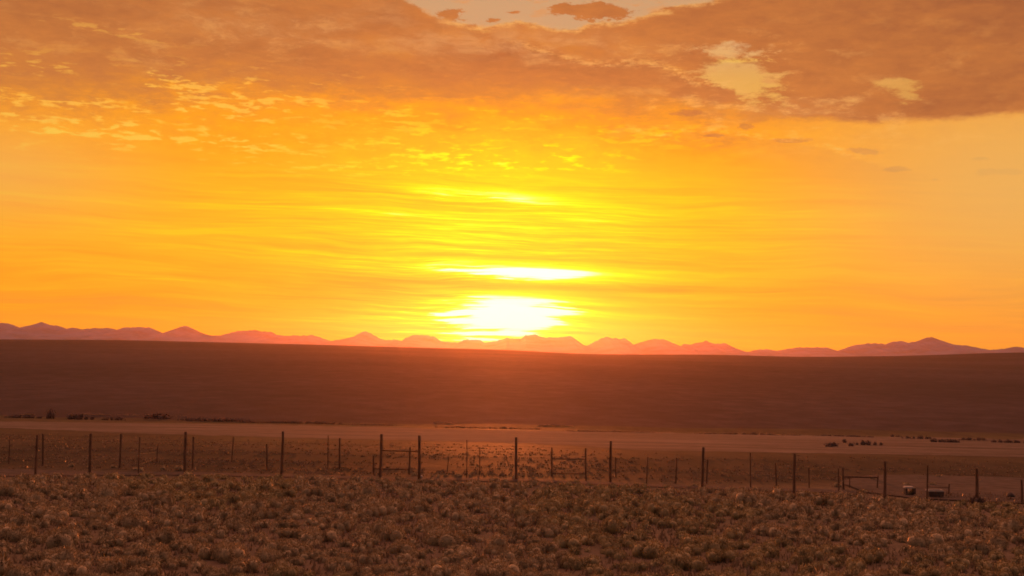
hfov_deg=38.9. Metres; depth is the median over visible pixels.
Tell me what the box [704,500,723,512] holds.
rabbitbrush
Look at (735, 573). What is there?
rabbitbrush
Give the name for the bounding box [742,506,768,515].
rabbitbrush
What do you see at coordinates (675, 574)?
rabbitbrush
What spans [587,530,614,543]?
rabbitbrush
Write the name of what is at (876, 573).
sagebrush
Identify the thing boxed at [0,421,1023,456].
hay field
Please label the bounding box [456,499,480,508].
sagebrush
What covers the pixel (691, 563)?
rabbitbrush
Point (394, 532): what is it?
sagebrush
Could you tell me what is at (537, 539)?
sagebrush
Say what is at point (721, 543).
rabbitbrush
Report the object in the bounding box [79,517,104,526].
sagebrush
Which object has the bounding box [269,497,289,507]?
sagebrush
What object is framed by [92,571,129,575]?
sagebrush
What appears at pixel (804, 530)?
sagebrush
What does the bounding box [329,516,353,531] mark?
sagebrush
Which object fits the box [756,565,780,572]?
rabbitbrush
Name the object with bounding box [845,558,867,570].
rabbitbrush
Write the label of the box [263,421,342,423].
willow
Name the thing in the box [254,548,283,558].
sagebrush
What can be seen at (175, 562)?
sagebrush
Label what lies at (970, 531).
sagebrush
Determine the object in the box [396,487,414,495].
sagebrush
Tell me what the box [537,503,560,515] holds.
rabbitbrush
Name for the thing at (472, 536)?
sagebrush
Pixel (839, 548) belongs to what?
rabbitbrush
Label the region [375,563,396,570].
sagebrush
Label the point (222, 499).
rabbitbrush
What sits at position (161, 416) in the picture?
willow
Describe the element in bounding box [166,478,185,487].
rabbitbrush
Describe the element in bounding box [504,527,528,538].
sagebrush
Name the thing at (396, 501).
sagebrush
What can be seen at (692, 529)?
rabbitbrush
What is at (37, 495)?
sagebrush
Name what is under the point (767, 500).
sagebrush
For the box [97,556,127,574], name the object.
sagebrush
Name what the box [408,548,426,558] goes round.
sagebrush
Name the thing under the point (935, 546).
sagebrush
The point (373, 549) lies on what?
sagebrush
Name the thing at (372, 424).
willow
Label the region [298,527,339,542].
sagebrush
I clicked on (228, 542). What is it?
sagebrush
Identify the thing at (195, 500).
rabbitbrush
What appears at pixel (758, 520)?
sagebrush
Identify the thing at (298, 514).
sagebrush
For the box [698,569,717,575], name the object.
rabbitbrush
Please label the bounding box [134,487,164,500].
sagebrush
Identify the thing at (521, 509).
rabbitbrush
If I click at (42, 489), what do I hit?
sagebrush
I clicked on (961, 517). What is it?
sagebrush
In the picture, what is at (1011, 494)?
shrub
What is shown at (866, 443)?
willow
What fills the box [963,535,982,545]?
sagebrush
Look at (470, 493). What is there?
sagebrush
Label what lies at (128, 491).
sagebrush
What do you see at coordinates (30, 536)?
sagebrush
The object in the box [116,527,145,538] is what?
sagebrush
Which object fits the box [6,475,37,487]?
sagebrush
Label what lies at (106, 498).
sagebrush
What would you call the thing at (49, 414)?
willow
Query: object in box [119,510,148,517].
sagebrush
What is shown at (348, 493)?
sagebrush
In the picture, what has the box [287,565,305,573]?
sagebrush
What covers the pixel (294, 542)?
sagebrush
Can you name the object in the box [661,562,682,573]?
rabbitbrush
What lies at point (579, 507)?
rabbitbrush
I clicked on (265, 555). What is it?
sagebrush
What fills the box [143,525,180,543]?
sagebrush
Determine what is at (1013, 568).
rabbitbrush
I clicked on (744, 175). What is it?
sky
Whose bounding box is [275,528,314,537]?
sagebrush
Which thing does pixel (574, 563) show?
rabbitbrush
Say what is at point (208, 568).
sagebrush
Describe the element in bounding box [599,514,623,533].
rabbitbrush
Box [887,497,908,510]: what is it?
sagebrush
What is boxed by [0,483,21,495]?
sagebrush
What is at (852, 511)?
sagebrush
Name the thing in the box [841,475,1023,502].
dirt pad
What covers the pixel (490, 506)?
sagebrush
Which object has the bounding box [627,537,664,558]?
rabbitbrush
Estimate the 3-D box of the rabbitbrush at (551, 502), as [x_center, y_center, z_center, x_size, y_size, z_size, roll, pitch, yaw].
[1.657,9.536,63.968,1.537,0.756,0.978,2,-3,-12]
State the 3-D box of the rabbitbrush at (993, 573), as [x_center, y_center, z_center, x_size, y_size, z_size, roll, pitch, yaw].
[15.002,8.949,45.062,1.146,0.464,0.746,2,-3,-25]
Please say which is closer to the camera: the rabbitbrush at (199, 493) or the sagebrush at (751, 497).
the rabbitbrush at (199, 493)
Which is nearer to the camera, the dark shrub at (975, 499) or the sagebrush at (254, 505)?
the sagebrush at (254, 505)
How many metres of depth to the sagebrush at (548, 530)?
53.97 m
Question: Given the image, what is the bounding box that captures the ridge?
[0,339,1023,433]
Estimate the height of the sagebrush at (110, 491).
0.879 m
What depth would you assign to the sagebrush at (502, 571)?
42.97 m
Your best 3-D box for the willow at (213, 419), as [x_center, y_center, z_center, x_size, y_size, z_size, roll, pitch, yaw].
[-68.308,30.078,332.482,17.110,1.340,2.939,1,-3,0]
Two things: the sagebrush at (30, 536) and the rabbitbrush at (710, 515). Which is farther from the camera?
the rabbitbrush at (710, 515)
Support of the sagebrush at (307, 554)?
on the ground at (828, 459)
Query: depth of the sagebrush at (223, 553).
46.24 m
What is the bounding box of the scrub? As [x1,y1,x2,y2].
[0,433,1023,483]
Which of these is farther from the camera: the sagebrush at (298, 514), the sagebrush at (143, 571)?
the sagebrush at (298, 514)
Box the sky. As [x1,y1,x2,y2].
[0,0,1023,351]
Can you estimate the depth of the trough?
73.44 m
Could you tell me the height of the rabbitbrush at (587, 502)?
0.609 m
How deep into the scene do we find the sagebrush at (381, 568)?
44.00 m
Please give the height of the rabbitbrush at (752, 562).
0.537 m
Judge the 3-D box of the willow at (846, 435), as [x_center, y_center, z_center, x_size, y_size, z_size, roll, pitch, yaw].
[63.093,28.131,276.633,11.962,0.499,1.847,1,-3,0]
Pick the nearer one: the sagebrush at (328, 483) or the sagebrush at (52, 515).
the sagebrush at (52, 515)
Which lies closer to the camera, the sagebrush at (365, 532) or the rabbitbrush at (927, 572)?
the rabbitbrush at (927, 572)
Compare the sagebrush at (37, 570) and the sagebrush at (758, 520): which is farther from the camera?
the sagebrush at (758, 520)
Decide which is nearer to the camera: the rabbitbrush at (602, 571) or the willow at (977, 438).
the rabbitbrush at (602, 571)
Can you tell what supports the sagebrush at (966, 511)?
on the ground at (828, 459)
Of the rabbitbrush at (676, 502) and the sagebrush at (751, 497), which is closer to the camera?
the rabbitbrush at (676, 502)
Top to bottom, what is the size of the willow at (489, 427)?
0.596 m
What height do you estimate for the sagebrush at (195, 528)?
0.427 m
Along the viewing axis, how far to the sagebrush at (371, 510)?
60.05 m
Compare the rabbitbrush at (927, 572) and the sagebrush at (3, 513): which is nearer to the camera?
the rabbitbrush at (927, 572)
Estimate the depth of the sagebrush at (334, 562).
44.70 m
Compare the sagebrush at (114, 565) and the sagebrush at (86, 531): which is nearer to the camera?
the sagebrush at (114, 565)
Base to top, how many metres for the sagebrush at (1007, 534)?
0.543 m
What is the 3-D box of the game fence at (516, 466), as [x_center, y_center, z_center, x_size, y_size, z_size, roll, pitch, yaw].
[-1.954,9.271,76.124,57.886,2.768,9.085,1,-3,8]
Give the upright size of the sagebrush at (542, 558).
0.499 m
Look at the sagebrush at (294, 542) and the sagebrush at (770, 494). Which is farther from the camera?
the sagebrush at (770, 494)
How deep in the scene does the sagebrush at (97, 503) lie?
60.97 m
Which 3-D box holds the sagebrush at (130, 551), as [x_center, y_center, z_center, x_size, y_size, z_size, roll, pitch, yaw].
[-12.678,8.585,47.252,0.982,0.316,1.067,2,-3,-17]
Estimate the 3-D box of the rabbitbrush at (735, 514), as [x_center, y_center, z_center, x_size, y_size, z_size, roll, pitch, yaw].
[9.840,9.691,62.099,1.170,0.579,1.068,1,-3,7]
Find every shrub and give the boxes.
[969,495,984,504]
[1006,492,1014,498]
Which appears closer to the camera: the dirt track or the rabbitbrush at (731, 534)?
the rabbitbrush at (731, 534)
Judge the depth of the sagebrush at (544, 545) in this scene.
49.16 m
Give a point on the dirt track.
(6, 472)
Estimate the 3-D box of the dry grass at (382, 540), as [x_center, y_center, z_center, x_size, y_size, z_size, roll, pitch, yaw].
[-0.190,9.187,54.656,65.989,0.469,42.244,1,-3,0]
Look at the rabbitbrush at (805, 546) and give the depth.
50.65 m
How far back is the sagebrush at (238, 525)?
54.17 m
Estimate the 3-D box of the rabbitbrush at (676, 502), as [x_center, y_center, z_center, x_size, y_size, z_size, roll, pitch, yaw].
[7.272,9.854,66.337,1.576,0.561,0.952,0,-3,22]
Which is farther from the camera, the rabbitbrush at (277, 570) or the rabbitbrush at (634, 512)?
the rabbitbrush at (634, 512)
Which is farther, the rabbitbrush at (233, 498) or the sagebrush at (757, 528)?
the rabbitbrush at (233, 498)
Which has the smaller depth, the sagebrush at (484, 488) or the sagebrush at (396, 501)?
the sagebrush at (396, 501)
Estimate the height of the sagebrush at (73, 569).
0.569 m
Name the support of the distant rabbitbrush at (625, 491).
on the ground at (828, 459)
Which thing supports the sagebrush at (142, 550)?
on the ground at (828, 459)
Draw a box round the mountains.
[0,322,1023,356]
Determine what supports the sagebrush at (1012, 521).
on the ground at (828, 459)
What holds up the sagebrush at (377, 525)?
on the ground at (828, 459)
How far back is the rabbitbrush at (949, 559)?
48.59 m
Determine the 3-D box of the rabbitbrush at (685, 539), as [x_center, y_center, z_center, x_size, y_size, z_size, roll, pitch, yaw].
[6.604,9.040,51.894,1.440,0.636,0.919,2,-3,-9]
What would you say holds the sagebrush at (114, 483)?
on the ground at (828, 459)
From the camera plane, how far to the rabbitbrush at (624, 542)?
51.22 m
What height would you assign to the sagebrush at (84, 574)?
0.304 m
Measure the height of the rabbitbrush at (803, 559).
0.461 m
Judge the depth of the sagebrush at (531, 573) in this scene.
41.87 m
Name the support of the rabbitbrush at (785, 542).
on the ground at (828, 459)
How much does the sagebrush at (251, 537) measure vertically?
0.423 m
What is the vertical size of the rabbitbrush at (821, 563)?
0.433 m
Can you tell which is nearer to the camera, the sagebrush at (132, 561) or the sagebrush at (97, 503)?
the sagebrush at (132, 561)
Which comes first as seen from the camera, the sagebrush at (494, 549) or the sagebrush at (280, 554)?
the sagebrush at (280, 554)
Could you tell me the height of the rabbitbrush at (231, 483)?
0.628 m
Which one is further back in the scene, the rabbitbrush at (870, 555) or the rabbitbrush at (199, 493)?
the rabbitbrush at (199, 493)
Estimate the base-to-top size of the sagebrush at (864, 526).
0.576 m
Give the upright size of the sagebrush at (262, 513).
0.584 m
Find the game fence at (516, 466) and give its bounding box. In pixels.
[3,431,1021,505]
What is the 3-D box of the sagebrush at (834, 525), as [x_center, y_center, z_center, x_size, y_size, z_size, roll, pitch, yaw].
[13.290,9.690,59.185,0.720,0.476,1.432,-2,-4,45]
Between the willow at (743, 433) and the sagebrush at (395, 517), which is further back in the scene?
the willow at (743, 433)
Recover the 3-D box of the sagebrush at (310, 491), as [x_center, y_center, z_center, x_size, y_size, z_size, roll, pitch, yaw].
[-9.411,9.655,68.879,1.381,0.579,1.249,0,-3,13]
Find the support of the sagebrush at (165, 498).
on the ground at (828, 459)
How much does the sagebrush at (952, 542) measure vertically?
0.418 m
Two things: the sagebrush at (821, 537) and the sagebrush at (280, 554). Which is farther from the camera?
the sagebrush at (821, 537)
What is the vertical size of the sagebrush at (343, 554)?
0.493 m
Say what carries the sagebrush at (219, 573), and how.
on the ground at (828, 459)
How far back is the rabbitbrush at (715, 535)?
52.95 m
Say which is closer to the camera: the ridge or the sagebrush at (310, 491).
the sagebrush at (310, 491)
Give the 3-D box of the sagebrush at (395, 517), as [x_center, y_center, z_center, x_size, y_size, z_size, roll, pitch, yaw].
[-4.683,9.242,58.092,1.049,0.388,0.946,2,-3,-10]
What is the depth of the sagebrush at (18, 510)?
58.17 m
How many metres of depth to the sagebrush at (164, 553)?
45.54 m
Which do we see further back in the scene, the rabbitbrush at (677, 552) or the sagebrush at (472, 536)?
the sagebrush at (472, 536)
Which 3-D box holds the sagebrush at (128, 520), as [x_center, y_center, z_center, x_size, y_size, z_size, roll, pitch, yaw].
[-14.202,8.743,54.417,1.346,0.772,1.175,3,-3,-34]
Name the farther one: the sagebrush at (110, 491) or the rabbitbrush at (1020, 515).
the sagebrush at (110, 491)
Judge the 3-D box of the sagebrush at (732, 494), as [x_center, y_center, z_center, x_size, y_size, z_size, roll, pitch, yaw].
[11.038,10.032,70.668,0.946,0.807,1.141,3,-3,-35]
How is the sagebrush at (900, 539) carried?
on the ground at (828, 459)
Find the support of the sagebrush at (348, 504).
on the ground at (828, 459)
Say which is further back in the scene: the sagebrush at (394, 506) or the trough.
the trough
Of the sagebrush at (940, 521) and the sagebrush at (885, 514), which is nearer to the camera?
the sagebrush at (940, 521)
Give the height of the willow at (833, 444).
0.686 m
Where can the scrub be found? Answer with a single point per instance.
(325, 471)
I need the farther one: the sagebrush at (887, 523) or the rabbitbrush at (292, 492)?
the rabbitbrush at (292, 492)
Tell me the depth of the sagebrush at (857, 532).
54.84 m
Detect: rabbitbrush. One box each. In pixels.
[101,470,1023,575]
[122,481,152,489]
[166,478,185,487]
[179,497,200,505]
[187,489,216,498]
[207,494,227,506]
[223,479,237,487]
[226,493,242,502]
[239,488,256,496]
[242,491,256,501]
[266,485,297,498]
[267,562,298,575]
[334,570,351,575]
[510,503,541,516]
[534,497,563,510]
[536,516,561,527]
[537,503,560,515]
[552,511,587,524]
[552,533,581,548]
[560,553,600,569]
[567,523,600,534]
[570,502,597,513]
[581,496,600,506]
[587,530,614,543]
[593,499,617,512]
[593,563,614,575]
[594,485,611,494]
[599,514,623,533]
[599,538,622,549]
[602,546,628,559]
[605,505,624,514]
[615,536,635,547]
[619,560,647,571]
[619,571,639,575]
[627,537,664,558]
[629,508,652,515]
[630,526,647,537]
[644,499,673,516]
[654,517,679,527]
[656,497,683,507]
[659,547,693,562]
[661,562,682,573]
[664,554,708,571]
[668,569,682,575]
[675,524,698,533]
[679,533,711,546]
[681,516,700,526]
[681,541,703,554]
[696,510,714,518]
[698,532,730,551]
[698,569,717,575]
[701,534,718,539]
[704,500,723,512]
[704,547,739,562]
[715,568,745,575]
[724,528,746,538]
[726,538,752,549]
[729,509,753,518]
[739,548,765,558]
[741,554,764,568]
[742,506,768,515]
[750,566,780,575]
[752,539,780,552]
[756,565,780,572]
[773,536,792,546]
[789,552,814,564]
[796,547,825,560]
[797,543,818,551]
[811,559,830,570]
[819,543,848,553]
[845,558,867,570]
[855,546,886,563]
[914,565,944,575]
[942,554,971,565]
[944,564,958,575]
[962,549,984,561]
[983,569,1012,575]
[988,549,1004,559]
[994,559,1022,575]
[1012,546,1023,556]
[1014,511,1023,520]
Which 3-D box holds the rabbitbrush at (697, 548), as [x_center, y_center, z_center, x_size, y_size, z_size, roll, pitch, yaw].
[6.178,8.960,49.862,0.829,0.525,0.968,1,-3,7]
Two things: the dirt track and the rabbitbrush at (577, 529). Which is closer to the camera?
the rabbitbrush at (577, 529)
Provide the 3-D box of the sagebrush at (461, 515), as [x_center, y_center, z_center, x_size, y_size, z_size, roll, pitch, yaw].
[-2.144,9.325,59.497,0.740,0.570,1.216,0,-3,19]
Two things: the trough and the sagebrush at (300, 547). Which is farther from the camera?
the trough
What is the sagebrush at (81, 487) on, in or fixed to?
on the ground at (828, 459)
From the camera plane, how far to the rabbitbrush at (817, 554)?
49.29 m
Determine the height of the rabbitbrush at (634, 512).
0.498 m
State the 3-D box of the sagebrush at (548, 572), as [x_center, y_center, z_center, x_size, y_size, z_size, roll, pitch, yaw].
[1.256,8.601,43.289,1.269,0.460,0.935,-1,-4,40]
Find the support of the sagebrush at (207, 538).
on the ground at (828, 459)
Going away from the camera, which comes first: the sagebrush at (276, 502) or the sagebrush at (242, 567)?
the sagebrush at (242, 567)
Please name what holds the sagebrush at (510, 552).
on the ground at (828, 459)
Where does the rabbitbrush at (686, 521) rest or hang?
on the ground at (828, 459)
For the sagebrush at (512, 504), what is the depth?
62.26 m
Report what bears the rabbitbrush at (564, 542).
on the ground at (828, 459)
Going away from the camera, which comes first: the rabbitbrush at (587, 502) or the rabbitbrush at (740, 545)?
the rabbitbrush at (740, 545)
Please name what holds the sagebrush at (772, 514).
on the ground at (828, 459)
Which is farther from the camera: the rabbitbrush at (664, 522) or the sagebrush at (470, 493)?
the sagebrush at (470, 493)
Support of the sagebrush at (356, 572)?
on the ground at (828, 459)
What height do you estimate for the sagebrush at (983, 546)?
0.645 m
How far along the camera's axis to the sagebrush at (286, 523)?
54.70 m
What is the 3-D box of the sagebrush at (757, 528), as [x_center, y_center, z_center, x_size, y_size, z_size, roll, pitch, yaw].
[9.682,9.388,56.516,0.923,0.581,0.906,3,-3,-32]
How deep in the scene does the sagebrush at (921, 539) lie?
53.76 m
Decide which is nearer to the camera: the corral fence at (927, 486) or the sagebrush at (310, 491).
the sagebrush at (310, 491)
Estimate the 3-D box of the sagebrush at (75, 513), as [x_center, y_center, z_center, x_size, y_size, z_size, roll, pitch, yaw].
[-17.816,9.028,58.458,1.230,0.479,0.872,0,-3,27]
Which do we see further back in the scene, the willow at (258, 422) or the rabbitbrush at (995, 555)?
the willow at (258, 422)
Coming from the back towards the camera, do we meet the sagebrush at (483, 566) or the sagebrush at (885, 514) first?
the sagebrush at (885, 514)
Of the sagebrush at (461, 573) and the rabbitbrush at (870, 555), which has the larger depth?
the rabbitbrush at (870, 555)
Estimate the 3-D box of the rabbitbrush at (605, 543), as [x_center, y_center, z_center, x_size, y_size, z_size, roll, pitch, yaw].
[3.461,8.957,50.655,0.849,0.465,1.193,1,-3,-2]
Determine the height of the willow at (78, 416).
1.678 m
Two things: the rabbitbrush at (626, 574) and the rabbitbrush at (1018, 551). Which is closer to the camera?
the rabbitbrush at (626, 574)
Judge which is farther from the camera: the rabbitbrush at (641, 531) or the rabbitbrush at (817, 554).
the rabbitbrush at (641, 531)
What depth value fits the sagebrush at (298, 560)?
45.55 m
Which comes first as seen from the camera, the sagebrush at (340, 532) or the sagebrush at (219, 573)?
the sagebrush at (219, 573)
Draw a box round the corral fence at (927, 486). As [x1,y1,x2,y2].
[838,465,1022,501]
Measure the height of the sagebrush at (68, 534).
0.956 m
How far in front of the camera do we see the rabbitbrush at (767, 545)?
50.73 m
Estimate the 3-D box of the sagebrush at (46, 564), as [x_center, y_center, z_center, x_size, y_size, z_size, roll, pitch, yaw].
[-13.583,8.280,43.321,1.289,0.582,0.783,1,-3,6]
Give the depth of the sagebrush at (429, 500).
65.94 m
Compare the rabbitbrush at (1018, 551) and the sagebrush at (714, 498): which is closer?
the rabbitbrush at (1018, 551)
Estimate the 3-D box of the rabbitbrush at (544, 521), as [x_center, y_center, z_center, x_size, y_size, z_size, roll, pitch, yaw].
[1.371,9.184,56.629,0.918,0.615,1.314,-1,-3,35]
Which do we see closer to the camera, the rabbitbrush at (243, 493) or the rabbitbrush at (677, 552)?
the rabbitbrush at (677, 552)
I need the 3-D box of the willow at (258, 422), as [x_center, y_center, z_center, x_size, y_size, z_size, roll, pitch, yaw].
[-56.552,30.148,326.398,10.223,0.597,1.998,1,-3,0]
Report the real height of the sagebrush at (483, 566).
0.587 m
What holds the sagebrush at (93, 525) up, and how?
on the ground at (828, 459)
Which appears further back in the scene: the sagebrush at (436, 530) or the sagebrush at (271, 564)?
the sagebrush at (436, 530)
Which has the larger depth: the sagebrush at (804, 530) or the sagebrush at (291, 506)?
the sagebrush at (291, 506)
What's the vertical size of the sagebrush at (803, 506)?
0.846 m
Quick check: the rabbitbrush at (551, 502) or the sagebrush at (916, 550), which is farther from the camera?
the rabbitbrush at (551, 502)
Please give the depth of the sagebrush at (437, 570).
43.23 m
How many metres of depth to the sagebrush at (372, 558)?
45.81 m
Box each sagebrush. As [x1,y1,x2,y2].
[0,462,1023,575]
[0,477,10,483]
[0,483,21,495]
[0,500,14,511]
[0,511,19,517]
[0,522,36,541]
[1,507,25,514]
[4,564,34,575]
[5,512,36,525]
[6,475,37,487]
[15,565,43,573]
[17,530,45,543]
[21,549,52,560]
[25,490,44,499]
[29,502,57,518]
[31,485,61,494]
[36,555,74,572]
[39,508,71,522]
[41,523,82,548]
[47,544,78,563]
[50,562,93,575]
[57,506,82,516]
[67,485,90,491]
[71,572,97,575]
[74,526,91,534]
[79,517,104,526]
[85,500,119,508]
[85,522,99,528]
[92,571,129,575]
[95,483,124,499]
[95,554,133,565]
[96,479,122,488]
[97,496,122,505]
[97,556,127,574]
[109,545,136,555]
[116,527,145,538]
[118,512,151,529]
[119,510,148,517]
[122,487,134,495]
[122,555,163,568]
[124,563,161,575]
[133,488,149,495]
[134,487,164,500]
[135,541,170,556]
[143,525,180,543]
[145,547,172,562]
[148,517,171,524]
[151,492,176,506]
[164,557,190,568]
[166,537,199,550]
[179,524,206,533]
[193,531,216,543]
[193,540,250,563]
[202,564,225,573]
[206,569,228,575]
[214,540,242,548]
[226,556,261,574]
[232,520,253,530]
[239,496,269,514]
[246,531,268,541]
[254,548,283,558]
[255,506,284,518]
[256,547,279,562]
[262,538,293,548]
[263,559,292,569]
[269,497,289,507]
[270,519,301,529]
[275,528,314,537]
[277,538,300,546]
[277,555,306,564]
[278,541,313,555]
[280,500,314,513]
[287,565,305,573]
[289,507,305,519]
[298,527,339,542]
[298,549,329,559]
[300,485,325,495]
[313,554,330,562]
[321,480,340,488]
[322,487,356,498]
[323,556,357,570]
[328,529,342,534]
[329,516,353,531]
[337,550,357,561]
[341,499,372,509]
[349,528,371,536]
[350,566,373,575]
[356,551,382,565]
[357,482,378,497]
[360,503,388,516]
[360,570,395,575]
[361,563,389,574]
[366,547,387,556]
[369,518,395,533]
[373,498,403,514]
[374,499,405,508]
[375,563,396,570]
[376,524,406,540]
[382,514,406,521]
[387,540,415,553]
[392,538,411,543]
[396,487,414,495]
[408,500,434,513]
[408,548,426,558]
[411,495,434,503]
[416,511,441,518]
[422,528,468,546]
[425,526,450,535]
[428,561,471,575]
[439,553,464,562]
[450,509,469,520]
[450,569,469,575]
[455,489,484,498]
[455,545,474,556]
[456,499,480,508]
[462,533,485,541]
[467,482,489,493]
[473,559,522,575]
[483,544,500,554]
[486,535,507,546]
[487,503,504,508]
[488,565,515,575]
[496,546,524,559]
[504,498,522,512]
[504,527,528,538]
[507,567,541,575]
[514,511,551,523]
[516,558,540,569]
[524,536,546,544]
[526,540,559,553]
[526,551,556,565]
[534,521,560,536]
[540,569,571,575]
[707,494,729,503]
[730,487,748,500]
[733,489,766,504]
[744,517,769,524]
[750,523,771,534]
[755,495,773,506]
[756,491,774,498]
[760,510,783,519]
[770,501,790,508]
[780,525,809,535]
[786,499,816,515]
[789,520,813,526]
[800,534,826,541]
[826,520,846,529]
[828,502,844,517]
[847,507,864,515]
[850,528,886,542]
[851,521,876,532]
[857,568,898,575]
[859,530,890,546]
[869,509,898,518]
[877,515,909,528]
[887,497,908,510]
[894,533,908,542]
[904,529,947,546]
[906,546,936,558]
[923,519,945,525]
[927,542,957,553]
[940,540,966,546]
[944,507,977,518]
[944,531,971,540]
[945,513,971,522]
[951,526,974,535]
[955,539,995,554]
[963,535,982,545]
[985,533,1009,549]
[988,529,1015,539]
[997,515,1022,532]
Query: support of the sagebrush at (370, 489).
on the ground at (828, 459)
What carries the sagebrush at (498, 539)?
on the ground at (828, 459)
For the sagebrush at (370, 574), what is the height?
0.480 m
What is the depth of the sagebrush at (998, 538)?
53.61 m
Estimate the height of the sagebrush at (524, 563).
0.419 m
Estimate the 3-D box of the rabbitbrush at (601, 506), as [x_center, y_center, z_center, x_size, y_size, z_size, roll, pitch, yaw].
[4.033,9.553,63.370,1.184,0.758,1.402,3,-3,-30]
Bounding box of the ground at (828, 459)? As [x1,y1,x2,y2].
[0,415,1023,575]
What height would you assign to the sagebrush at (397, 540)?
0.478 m
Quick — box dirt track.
[0,469,858,493]
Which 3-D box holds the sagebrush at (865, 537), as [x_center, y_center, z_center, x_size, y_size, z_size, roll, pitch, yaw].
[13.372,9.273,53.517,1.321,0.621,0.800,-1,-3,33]
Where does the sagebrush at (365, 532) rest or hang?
on the ground at (828, 459)
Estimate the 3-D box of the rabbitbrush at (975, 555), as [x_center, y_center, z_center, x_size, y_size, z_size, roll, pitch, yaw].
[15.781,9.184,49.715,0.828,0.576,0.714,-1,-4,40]
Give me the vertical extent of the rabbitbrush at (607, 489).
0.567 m
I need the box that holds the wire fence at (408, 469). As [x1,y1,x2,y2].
[8,434,809,487]
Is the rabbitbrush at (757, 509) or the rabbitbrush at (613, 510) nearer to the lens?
the rabbitbrush at (613, 510)
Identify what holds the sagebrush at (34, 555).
on the ground at (828, 459)
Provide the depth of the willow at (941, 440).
220.37 m
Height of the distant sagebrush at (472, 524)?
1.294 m
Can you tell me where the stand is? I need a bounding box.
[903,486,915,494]
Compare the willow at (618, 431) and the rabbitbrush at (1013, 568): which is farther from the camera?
the willow at (618, 431)
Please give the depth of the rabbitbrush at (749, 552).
48.70 m
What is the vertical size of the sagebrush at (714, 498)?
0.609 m
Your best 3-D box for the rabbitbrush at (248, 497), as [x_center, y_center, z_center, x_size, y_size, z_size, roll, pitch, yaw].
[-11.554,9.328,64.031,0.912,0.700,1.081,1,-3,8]
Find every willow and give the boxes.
[5,414,41,417]
[45,408,55,418]
[67,414,93,419]
[102,417,125,419]
[151,412,172,418]
[177,417,250,421]
[238,421,283,422]
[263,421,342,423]
[339,423,400,425]
[435,426,541,429]
[563,429,673,432]
[694,432,794,434]
[812,434,873,436]
[823,442,838,446]
[856,440,882,444]
[902,436,934,438]
[930,438,959,442]
[959,437,987,440]
[991,439,1023,442]
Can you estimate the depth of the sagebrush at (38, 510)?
57.26 m
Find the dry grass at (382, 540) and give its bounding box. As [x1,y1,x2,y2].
[0,474,1023,575]
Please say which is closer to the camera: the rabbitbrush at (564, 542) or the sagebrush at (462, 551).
the sagebrush at (462, 551)
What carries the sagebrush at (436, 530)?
on the ground at (828, 459)
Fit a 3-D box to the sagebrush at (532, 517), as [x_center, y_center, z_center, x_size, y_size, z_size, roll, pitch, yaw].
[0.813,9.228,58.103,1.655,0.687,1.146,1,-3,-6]
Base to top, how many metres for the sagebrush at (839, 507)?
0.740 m
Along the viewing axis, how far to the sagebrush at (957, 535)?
56.29 m
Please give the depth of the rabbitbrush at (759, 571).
43.78 m
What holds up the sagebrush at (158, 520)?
on the ground at (828, 459)
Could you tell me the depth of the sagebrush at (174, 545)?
48.54 m
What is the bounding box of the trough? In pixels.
[928,489,943,496]
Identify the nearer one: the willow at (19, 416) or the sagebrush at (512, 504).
the sagebrush at (512, 504)
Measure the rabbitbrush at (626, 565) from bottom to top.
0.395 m
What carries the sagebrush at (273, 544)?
on the ground at (828, 459)
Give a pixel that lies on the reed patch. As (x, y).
(90, 414)
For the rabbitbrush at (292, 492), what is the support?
on the ground at (828, 459)
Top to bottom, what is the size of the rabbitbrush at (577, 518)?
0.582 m
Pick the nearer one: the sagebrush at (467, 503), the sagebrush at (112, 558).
the sagebrush at (112, 558)
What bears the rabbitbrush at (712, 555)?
on the ground at (828, 459)
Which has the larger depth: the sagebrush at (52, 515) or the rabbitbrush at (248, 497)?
the rabbitbrush at (248, 497)
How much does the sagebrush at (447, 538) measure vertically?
0.685 m
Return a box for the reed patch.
[69,413,109,414]
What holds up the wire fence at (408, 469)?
on the ground at (828, 459)
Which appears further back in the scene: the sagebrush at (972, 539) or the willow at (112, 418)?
the willow at (112, 418)
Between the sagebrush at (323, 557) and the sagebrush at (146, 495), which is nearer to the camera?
the sagebrush at (323, 557)
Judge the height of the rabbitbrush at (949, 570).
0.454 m
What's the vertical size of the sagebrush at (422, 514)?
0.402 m
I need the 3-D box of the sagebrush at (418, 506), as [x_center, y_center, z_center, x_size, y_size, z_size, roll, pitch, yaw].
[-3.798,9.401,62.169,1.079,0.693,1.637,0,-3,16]
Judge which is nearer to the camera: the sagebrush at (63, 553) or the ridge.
the sagebrush at (63, 553)
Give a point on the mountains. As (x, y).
(566, 344)
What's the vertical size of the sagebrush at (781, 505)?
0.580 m
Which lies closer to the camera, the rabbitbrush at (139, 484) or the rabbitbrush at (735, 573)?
the rabbitbrush at (735, 573)
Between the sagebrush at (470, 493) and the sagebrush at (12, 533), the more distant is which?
the sagebrush at (470, 493)
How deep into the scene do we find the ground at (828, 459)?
92.05 m
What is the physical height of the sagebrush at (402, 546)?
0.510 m
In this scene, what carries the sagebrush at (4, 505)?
on the ground at (828, 459)
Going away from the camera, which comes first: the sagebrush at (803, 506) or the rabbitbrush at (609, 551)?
the rabbitbrush at (609, 551)
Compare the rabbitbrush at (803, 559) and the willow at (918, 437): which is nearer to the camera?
the rabbitbrush at (803, 559)
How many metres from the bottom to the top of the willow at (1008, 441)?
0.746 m
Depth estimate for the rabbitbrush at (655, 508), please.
62.45 m
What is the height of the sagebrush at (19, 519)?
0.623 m
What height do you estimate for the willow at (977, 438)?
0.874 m
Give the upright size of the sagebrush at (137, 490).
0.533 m
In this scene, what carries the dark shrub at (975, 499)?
on the ground at (828, 459)
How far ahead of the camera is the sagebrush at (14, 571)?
41.69 m
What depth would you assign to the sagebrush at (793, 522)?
59.05 m

